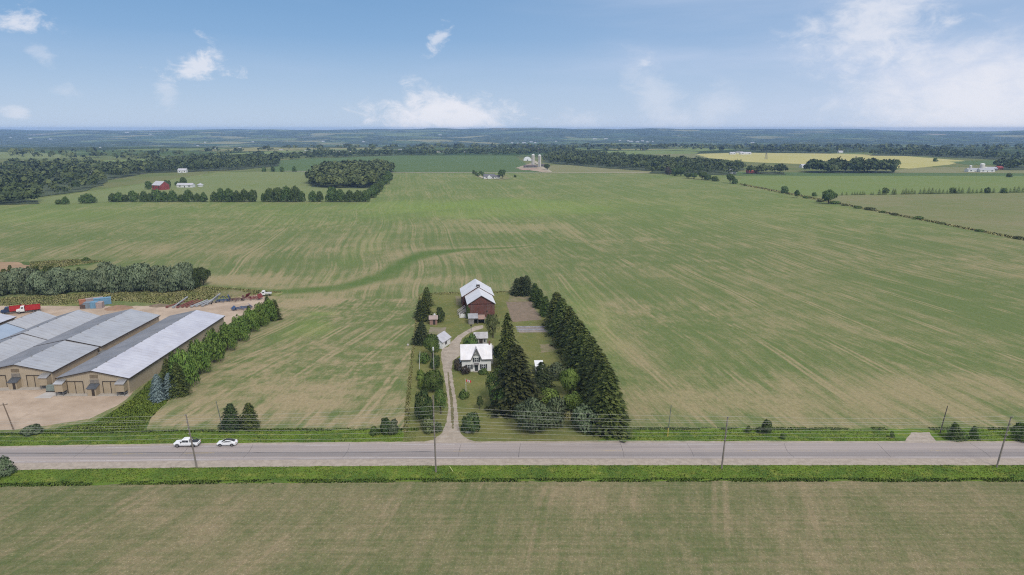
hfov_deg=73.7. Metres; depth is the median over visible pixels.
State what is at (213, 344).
maple tree
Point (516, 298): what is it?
worn ground
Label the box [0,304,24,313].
dump truck
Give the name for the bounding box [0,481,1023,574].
front field
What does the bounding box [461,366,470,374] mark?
shrub
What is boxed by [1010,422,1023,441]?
shrub
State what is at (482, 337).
garden shed
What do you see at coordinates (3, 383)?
door
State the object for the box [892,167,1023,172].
pasture field
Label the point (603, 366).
spruce tree
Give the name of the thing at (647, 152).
green field
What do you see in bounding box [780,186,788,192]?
round tree
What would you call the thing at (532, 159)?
silo
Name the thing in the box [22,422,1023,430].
power line
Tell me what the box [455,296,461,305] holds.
worn ground
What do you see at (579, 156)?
woodland
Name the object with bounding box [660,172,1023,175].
soybean field
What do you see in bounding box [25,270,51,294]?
willow tree
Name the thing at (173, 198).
hedgerow tree
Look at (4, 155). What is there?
hay field
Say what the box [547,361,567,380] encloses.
shrub
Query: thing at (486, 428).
power line
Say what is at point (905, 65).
sky
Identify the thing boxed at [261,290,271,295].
white truck
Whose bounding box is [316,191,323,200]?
hedgerow tree
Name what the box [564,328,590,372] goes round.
spruce tree
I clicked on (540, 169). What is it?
bare soil
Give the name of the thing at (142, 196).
hedgerow tree
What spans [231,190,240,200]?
hedgerow tree
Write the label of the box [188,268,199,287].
leafy tree
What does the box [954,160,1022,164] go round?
soybean field
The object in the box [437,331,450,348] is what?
white shed
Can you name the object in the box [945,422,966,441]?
conifer
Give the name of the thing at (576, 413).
power line
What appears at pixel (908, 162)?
ripening field
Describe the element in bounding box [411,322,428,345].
tree
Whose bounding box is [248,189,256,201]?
hedgerow tree
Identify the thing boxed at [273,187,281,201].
hedgerow tree
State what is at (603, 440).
power line
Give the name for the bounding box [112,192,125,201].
hedgerow tree
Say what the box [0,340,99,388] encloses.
poultry barn
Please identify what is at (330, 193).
hedgerow tree
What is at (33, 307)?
dump truck
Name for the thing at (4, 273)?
willow tree
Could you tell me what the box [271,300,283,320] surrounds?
spruce tree
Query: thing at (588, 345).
spruce tree
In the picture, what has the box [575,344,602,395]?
spruce tree
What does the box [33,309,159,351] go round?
poultry barn
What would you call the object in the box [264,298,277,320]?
maple tree
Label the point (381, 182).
hedgerow tree
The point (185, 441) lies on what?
pickup truck
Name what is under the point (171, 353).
spruce tree
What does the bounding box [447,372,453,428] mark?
grass strip
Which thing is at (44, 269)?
spruce tree
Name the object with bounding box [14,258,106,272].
rough grass
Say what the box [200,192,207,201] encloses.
hedgerow tree
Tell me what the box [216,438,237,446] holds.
sedan
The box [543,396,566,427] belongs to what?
silvery bush
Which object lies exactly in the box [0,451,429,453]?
lane marking
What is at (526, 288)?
pine tree
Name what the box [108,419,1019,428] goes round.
power line
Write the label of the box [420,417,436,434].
shrub
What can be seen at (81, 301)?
shipping crate
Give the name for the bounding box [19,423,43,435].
shrub
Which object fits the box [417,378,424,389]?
shrub
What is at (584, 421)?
silvery bush
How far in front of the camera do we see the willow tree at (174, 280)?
319.75 m
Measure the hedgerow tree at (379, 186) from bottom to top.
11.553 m
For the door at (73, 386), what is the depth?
197.96 m
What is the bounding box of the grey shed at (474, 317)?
[468,313,484,323]
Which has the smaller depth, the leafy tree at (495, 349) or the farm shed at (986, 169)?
the leafy tree at (495, 349)
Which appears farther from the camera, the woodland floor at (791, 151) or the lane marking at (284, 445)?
the woodland floor at (791, 151)
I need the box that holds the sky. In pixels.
[0,0,1023,130]
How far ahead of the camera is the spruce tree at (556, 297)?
261.03 m
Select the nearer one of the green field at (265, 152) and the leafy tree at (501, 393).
the leafy tree at (501, 393)
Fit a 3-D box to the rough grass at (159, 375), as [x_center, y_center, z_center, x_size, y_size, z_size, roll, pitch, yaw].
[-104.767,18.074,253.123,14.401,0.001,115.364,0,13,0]
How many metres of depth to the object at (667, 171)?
1135.96 m
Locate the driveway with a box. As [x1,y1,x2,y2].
[424,325,482,442]
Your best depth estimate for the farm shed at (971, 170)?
1212.13 m
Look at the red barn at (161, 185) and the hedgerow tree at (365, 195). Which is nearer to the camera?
the hedgerow tree at (365, 195)
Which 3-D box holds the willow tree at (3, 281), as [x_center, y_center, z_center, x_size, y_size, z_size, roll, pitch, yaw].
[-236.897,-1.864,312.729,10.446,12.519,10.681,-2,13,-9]
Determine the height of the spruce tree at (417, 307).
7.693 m
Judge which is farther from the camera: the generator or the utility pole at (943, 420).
the generator
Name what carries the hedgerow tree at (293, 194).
on the crop field at (698, 302)
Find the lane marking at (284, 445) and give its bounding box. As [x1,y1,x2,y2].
[32,444,467,448]
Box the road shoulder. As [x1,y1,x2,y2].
[0,441,1023,469]
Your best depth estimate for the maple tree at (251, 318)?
256.71 m
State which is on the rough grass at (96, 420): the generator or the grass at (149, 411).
the grass at (149, 411)
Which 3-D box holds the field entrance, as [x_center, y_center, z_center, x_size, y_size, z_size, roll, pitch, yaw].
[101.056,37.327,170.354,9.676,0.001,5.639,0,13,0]
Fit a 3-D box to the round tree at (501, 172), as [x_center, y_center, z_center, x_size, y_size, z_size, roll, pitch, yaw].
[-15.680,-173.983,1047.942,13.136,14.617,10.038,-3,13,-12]
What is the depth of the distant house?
1192.05 m
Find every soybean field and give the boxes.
[269,155,542,172]
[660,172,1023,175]
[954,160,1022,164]
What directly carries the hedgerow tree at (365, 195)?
on the crop field at (698, 302)
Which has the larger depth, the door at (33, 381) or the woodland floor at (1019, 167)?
the woodland floor at (1019, 167)
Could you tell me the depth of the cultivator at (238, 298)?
305.36 m
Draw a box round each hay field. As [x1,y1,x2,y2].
[0,152,60,158]
[32,172,398,203]
[297,149,396,149]
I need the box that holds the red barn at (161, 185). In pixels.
[152,181,169,189]
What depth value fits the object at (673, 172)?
1111.54 m
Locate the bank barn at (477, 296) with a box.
[460,279,495,317]
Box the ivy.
[466,305,469,318]
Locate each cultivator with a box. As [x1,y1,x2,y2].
[216,295,229,301]
[230,295,244,300]
[245,292,262,299]
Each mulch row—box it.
[516,326,546,326]
[517,329,546,329]
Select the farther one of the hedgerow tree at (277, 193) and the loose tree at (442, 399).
the hedgerow tree at (277, 193)
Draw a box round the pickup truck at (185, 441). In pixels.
[173,437,200,447]
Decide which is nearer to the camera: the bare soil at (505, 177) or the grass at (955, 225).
the grass at (955, 225)
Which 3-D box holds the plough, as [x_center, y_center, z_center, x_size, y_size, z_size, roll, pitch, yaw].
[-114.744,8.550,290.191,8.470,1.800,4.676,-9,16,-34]
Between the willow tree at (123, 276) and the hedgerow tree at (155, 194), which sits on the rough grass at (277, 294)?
the willow tree at (123, 276)
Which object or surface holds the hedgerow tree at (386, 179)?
on the hay field at (260, 183)
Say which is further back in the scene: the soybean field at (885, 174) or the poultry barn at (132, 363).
the soybean field at (885, 174)
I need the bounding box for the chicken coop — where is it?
[534,360,543,369]
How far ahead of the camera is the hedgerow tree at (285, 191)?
714.58 m
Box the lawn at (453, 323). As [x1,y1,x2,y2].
[403,292,601,441]
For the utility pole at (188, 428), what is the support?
on the roadside ditch
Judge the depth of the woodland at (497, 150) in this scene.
2002.02 m
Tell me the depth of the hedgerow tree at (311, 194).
715.31 m
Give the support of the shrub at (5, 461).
on the roadside ditch
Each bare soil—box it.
[0,262,29,271]
[477,175,509,179]
[517,163,548,171]
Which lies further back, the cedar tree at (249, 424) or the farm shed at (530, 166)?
the farm shed at (530, 166)
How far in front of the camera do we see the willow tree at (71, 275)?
319.71 m
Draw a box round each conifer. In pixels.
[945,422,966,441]
[969,426,980,440]
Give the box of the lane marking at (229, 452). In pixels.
[6,451,395,455]
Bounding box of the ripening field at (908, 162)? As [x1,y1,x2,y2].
[697,153,962,168]
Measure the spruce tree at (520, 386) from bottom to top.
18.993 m
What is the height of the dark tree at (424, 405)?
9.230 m
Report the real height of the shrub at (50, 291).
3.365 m
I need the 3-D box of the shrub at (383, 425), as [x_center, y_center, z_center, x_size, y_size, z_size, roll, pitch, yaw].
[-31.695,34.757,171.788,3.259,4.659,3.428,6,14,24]
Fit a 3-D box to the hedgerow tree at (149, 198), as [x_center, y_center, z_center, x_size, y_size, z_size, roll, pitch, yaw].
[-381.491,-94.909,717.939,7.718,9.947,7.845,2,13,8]
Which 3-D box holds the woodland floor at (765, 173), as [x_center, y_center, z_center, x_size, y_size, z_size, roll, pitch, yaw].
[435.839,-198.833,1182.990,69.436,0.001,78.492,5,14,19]
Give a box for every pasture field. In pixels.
[546,165,650,172]
[652,154,706,157]
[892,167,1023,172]
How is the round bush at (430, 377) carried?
on the lawn at (453, 323)
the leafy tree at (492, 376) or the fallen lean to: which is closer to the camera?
the leafy tree at (492, 376)
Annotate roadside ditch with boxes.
[0,465,1023,486]
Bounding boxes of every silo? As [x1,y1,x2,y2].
[531,154,534,164]
[538,154,540,166]
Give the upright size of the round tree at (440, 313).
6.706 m
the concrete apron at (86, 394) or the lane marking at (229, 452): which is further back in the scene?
the concrete apron at (86, 394)
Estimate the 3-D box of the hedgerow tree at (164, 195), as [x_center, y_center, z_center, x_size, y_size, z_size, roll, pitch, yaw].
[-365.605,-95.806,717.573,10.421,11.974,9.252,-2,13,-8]
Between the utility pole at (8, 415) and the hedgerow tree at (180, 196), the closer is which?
the utility pole at (8, 415)
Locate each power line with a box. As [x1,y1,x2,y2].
[0,414,1021,424]
[0,426,1018,433]
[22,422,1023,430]
[79,411,998,422]
[87,430,980,436]
[94,436,983,441]
[101,406,995,418]
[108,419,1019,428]
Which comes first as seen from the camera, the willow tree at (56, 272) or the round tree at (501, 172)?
the willow tree at (56, 272)
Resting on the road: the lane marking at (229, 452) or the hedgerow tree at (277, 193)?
the lane marking at (229, 452)
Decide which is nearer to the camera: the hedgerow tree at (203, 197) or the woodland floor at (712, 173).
the hedgerow tree at (203, 197)
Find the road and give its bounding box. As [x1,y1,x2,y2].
[0,443,1023,462]
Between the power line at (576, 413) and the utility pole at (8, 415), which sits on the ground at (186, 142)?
the utility pole at (8, 415)
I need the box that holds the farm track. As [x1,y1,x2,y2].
[303,171,648,172]
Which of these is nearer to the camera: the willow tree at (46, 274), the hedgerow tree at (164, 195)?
the willow tree at (46, 274)
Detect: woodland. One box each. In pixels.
[0,152,280,192]
[0,185,41,201]
[7,142,1023,159]
[239,146,576,158]
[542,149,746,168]
[650,163,787,172]
[750,146,1023,167]
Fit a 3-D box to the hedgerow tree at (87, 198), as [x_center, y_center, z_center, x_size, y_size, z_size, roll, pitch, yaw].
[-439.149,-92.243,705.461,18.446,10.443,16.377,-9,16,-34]
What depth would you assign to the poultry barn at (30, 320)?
253.71 m
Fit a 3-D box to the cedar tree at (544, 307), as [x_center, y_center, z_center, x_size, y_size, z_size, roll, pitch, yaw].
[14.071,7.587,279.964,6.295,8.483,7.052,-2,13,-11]
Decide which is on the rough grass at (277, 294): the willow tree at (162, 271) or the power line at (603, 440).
the willow tree at (162, 271)
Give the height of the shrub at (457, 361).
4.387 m
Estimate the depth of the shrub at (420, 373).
208.34 m
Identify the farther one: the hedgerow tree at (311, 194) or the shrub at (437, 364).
the hedgerow tree at (311, 194)
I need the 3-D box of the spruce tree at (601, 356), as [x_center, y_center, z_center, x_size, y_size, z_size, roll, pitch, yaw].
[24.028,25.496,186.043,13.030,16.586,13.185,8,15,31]
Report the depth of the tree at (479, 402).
186.56 m
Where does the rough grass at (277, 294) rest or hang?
on the crop field at (698, 302)
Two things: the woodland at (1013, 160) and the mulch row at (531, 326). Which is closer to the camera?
the mulch row at (531, 326)
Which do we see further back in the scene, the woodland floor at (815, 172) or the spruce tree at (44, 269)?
the woodland floor at (815, 172)
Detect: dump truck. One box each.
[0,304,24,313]
[16,304,40,313]
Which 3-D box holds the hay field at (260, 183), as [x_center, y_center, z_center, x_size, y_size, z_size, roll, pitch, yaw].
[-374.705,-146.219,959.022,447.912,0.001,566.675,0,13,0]
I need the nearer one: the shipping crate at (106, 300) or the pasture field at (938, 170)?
the shipping crate at (106, 300)
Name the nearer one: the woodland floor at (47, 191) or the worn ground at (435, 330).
the worn ground at (435, 330)
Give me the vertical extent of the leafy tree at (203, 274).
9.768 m
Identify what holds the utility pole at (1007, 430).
on the roadside ditch
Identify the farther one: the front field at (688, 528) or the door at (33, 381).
the door at (33, 381)
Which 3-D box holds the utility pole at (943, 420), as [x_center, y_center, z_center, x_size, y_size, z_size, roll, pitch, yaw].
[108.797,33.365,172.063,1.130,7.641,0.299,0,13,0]
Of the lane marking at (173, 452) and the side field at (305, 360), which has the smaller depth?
the lane marking at (173, 452)
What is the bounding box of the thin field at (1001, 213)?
[808,193,1023,238]
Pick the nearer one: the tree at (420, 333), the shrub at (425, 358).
the shrub at (425, 358)
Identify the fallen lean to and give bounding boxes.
[457,305,465,317]
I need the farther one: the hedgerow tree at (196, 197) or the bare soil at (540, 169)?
the bare soil at (540, 169)
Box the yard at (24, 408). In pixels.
[0,295,264,429]
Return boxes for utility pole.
[2,403,13,429]
[184,414,197,467]
[432,395,436,471]
[721,417,728,468]
[940,406,947,432]
[996,416,1013,467]
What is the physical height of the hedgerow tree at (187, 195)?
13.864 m
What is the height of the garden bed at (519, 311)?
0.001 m
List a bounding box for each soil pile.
[104,305,132,310]
[149,304,168,307]
[214,289,247,296]
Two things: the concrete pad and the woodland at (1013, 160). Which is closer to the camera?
the concrete pad
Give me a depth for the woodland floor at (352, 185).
918.71 m
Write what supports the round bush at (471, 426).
on the lawn at (453, 323)
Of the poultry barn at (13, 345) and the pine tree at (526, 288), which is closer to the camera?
the poultry barn at (13, 345)
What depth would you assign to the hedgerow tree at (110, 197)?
715.46 m
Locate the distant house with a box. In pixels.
[177,168,187,172]
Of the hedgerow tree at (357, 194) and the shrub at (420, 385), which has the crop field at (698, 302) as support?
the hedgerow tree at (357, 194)
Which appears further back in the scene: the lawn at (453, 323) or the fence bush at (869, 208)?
the fence bush at (869, 208)
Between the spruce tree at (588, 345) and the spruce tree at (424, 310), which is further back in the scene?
the spruce tree at (424, 310)
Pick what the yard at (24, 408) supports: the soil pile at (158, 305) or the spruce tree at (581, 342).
the soil pile at (158, 305)
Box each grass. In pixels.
[0,259,280,305]
[0,285,282,305]
[0,426,1023,486]
[2,394,168,434]
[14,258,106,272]
[47,380,168,430]
[152,299,276,379]
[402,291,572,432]
[740,183,1023,239]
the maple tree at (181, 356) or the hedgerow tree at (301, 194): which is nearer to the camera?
the maple tree at (181, 356)
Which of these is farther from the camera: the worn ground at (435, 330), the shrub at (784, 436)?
the worn ground at (435, 330)
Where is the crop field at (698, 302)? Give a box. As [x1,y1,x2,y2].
[0,172,1023,442]
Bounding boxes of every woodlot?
[305,158,394,185]
[803,156,900,171]
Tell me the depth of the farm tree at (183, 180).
934.07 m
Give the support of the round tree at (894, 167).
on the soybean field at (885, 174)
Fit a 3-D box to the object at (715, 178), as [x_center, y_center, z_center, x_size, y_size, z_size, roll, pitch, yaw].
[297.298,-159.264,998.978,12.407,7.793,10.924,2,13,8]
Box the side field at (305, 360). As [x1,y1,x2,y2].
[149,299,417,428]
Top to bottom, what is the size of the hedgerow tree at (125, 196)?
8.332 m
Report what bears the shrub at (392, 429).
on the roadside bank
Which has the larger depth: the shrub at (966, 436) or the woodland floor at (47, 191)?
the woodland floor at (47, 191)
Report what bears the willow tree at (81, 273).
on the crop field at (698, 302)
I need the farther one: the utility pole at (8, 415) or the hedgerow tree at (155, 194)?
the hedgerow tree at (155, 194)
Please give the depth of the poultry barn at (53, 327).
246.06 m
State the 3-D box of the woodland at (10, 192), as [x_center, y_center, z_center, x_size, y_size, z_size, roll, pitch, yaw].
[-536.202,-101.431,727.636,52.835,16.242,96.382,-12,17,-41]
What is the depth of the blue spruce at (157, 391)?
192.12 m
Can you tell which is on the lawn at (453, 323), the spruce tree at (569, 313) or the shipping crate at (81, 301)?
the spruce tree at (569, 313)
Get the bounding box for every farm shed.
[524,165,536,167]
[964,168,977,171]
[978,168,994,171]
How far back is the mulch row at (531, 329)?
261.16 m
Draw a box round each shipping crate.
[78,299,85,304]
[83,301,90,308]
[85,296,102,300]
[89,301,97,308]
[93,296,111,303]
[95,301,104,308]
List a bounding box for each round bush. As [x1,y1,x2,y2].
[423,369,444,391]
[461,411,480,432]
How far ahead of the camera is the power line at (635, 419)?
151.44 m
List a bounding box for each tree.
[0,271,17,292]
[0,273,8,294]
[5,267,27,294]
[17,267,38,294]
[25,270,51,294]
[35,270,58,292]
[41,266,50,272]
[48,267,72,293]
[59,270,83,291]
[61,196,69,203]
[73,269,92,290]
[78,193,97,202]
[82,269,102,290]
[90,261,113,291]
[105,264,125,292]
[108,193,114,201]
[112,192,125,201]
[119,265,139,291]
[122,194,128,201]
[123,262,153,290]
[127,190,138,201]
[138,191,146,201]
[144,181,151,188]
[145,265,163,291]
[146,193,151,200]
[151,189,161,201]
[156,265,175,292]
[159,358,169,382]
[160,191,169,200]
[166,348,200,387]
[166,362,192,398]
[167,189,177,201]
[167,263,188,291]
[167,351,174,364]
[175,262,194,289]
[178,194,183,201]
[179,177,186,182]
[182,189,193,201]
[187,339,211,373]
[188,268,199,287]
[193,193,199,201]
[196,267,210,284]
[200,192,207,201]
[201,329,225,362]
[210,191,217,201]
[216,188,224,201]
[217,322,237,349]
[217,403,242,432]
[222,188,234,201]
[229,314,250,340]
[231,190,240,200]
[238,190,248,201]
[238,403,260,429]
[242,308,260,331]
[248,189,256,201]
[254,302,269,325]
[263,188,276,201]
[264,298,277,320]
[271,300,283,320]
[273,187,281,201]
[280,185,291,201]
[289,185,301,201]
[298,191,305,201]
[308,190,316,201]
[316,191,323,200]
[325,186,336,201]
[333,189,344,201]
[344,190,355,201]
[353,190,361,201]
[360,190,370,201]
[366,187,377,196]
[370,185,379,193]
[372,183,382,190]
[377,179,386,187]
[381,175,390,183]
[384,171,392,179]
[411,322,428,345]
[413,300,427,317]
[414,389,432,419]
[415,296,434,321]
[422,287,435,305]
[423,333,439,357]
[434,389,446,413]
[436,307,444,321]
[462,333,478,343]
[476,396,483,408]
[484,313,499,337]
[484,344,545,419]
[485,368,503,390]
[489,382,509,408]
[492,345,501,358]
[495,313,518,372]
[498,169,505,178]
[509,278,523,296]
[519,275,532,296]
[529,283,540,301]
[532,289,543,307]
[532,362,554,389]
[539,296,550,316]
[542,292,561,328]
[544,298,568,337]
[549,306,576,347]
[555,315,580,354]
[559,320,585,364]
[559,367,581,393]
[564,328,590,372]
[574,336,600,386]
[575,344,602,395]
[576,352,611,409]
[578,368,633,441]
[581,361,627,413]
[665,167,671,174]
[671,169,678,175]
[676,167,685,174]
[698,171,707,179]
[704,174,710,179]
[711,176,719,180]
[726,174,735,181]
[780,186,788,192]
[821,189,837,203]
[889,164,896,172]
[984,187,990,192]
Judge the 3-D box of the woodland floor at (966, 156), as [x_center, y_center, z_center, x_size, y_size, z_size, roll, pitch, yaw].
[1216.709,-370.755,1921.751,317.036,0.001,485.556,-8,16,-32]
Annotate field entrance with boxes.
[904,432,935,441]
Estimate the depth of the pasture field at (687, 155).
1947.38 m
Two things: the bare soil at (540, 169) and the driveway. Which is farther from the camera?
the bare soil at (540, 169)
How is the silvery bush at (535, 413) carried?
on the lawn at (453, 323)
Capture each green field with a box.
[103,151,304,161]
[601,150,697,154]
[660,148,732,150]
[738,176,1023,195]
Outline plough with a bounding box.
[231,304,252,310]
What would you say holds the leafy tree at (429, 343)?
on the lawn at (453, 323)
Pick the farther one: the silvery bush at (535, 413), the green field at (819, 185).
the green field at (819, 185)
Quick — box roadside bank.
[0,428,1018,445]
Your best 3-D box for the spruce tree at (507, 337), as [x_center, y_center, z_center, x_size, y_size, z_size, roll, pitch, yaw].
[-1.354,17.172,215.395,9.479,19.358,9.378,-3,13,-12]
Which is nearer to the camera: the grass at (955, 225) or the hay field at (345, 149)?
the grass at (955, 225)
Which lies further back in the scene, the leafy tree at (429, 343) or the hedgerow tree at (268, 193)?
the hedgerow tree at (268, 193)
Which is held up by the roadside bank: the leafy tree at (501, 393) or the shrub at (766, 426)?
the shrub at (766, 426)
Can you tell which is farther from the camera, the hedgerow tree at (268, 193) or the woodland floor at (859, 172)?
the woodland floor at (859, 172)
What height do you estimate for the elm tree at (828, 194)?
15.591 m
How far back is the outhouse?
267.81 m
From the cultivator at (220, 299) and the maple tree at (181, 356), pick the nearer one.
the maple tree at (181, 356)
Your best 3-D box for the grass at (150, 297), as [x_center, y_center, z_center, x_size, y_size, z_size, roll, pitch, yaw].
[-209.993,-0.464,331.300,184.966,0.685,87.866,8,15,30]
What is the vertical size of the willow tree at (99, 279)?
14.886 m
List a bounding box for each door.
[0,375,7,386]
[26,375,39,386]
[66,381,84,392]
[102,381,116,392]
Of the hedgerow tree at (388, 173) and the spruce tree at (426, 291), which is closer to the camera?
the spruce tree at (426, 291)
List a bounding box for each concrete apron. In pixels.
[0,387,45,390]
[54,393,128,395]
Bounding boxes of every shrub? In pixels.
[0,455,17,476]
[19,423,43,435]
[44,288,59,294]
[370,426,379,435]
[380,417,390,434]
[387,418,398,434]
[416,369,424,379]
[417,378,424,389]
[418,352,430,363]
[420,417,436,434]
[429,355,439,367]
[435,422,442,432]
[453,358,461,370]
[459,389,469,399]
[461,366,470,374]
[478,368,487,374]
[538,387,560,403]
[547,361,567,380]
[564,391,585,410]
[761,418,771,432]
[780,432,786,438]
[960,431,970,440]
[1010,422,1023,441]
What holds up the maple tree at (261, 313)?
on the side field at (305, 360)
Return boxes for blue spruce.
[148,374,167,403]
[163,373,179,399]
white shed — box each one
[176,183,194,186]
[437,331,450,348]
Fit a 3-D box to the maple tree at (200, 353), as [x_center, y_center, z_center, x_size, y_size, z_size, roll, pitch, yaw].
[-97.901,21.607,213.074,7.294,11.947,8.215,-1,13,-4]
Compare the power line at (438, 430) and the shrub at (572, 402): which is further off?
the shrub at (572, 402)
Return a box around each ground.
[0,128,1023,199]
[428,327,445,333]
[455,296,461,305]
[508,295,541,319]
[539,344,559,352]
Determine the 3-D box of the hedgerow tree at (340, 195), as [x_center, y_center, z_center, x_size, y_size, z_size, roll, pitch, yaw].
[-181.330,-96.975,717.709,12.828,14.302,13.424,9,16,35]
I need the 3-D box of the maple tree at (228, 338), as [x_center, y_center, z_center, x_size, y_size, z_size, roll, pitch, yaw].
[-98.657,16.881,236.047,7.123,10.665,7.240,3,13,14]
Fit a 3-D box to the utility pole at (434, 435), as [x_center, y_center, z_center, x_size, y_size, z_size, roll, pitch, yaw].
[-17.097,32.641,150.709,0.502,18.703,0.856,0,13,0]
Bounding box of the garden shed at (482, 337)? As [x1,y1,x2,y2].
[473,332,487,343]
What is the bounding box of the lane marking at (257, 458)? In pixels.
[24,457,441,461]
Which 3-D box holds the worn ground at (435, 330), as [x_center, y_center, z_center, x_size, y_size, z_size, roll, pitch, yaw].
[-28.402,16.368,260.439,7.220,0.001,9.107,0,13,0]
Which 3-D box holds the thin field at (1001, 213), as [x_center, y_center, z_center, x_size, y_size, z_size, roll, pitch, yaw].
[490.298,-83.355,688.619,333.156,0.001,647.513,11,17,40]
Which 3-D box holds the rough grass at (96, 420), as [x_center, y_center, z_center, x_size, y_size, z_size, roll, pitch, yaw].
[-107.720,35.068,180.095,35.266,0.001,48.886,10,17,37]
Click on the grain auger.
(178, 304)
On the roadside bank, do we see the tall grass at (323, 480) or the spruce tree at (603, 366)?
the tall grass at (323, 480)
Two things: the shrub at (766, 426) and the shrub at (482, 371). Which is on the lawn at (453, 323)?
the shrub at (482, 371)
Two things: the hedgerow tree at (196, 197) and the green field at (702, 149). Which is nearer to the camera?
the hedgerow tree at (196, 197)
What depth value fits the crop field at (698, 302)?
370.51 m
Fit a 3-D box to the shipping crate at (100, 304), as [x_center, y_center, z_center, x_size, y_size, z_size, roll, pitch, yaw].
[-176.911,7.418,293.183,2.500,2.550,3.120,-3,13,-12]
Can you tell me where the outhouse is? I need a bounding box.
[429,315,437,324]
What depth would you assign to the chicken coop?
218.21 m
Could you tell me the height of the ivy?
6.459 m
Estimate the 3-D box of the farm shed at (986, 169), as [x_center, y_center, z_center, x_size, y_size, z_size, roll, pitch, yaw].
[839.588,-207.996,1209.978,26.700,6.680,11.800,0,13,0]
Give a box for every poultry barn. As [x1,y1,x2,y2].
[0,313,15,324]
[0,323,24,339]
[0,334,45,360]
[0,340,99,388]
[1,310,98,339]
[1,311,55,328]
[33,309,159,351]
[52,310,224,395]
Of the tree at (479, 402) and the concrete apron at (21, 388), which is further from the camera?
the concrete apron at (21, 388)
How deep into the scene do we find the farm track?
1193.72 m
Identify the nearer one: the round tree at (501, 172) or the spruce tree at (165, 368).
the spruce tree at (165, 368)
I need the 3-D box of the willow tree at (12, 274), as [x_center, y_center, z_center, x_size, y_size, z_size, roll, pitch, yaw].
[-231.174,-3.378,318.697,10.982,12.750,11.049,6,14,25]
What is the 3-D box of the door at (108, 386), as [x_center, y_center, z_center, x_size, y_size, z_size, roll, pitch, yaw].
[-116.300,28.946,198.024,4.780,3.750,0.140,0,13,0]
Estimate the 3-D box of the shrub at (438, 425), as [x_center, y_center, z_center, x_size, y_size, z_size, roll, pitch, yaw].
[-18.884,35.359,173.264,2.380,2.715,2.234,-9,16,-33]
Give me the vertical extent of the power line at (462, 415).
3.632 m
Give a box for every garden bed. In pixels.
[506,301,539,321]
[518,327,546,332]
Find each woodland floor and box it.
[0,162,279,195]
[0,199,39,204]
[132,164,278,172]
[308,170,393,187]
[649,171,735,174]
[742,172,783,173]
[756,150,829,153]
[806,171,823,172]
[824,171,894,172]
[870,153,1022,159]
[998,165,1023,169]
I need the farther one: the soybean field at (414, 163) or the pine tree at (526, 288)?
the soybean field at (414, 163)
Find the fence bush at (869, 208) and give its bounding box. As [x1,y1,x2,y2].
[864,207,875,210]
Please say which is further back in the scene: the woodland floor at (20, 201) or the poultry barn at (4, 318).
the woodland floor at (20, 201)
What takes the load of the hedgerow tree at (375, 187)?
on the hay field at (260, 183)
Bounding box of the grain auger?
[172,296,187,307]
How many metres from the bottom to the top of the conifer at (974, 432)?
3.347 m
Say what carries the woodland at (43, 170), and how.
on the woodland floor at (47, 191)
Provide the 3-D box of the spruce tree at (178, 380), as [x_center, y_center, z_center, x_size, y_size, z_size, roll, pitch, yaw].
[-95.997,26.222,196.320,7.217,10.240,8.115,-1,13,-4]
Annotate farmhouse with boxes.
[458,341,492,371]
[483,174,494,178]
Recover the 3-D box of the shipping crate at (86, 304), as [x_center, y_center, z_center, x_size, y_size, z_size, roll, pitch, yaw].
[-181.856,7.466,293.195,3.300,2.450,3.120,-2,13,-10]
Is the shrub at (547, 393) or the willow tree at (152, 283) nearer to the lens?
the shrub at (547, 393)
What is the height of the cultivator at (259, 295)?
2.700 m
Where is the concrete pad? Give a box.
[35,392,55,397]
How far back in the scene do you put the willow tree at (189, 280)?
321.60 m
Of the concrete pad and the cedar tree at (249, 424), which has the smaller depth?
the cedar tree at (249, 424)
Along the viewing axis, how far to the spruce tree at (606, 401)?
169.85 m
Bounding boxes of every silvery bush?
[512,397,552,432]
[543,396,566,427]
[570,403,598,433]
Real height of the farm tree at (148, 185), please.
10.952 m
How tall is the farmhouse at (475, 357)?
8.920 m
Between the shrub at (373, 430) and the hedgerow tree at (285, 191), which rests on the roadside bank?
the shrub at (373, 430)
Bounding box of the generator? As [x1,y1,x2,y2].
[46,383,54,391]
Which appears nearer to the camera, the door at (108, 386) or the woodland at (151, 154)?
the door at (108, 386)
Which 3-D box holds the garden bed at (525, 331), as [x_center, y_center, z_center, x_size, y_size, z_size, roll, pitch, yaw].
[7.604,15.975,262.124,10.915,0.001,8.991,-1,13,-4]

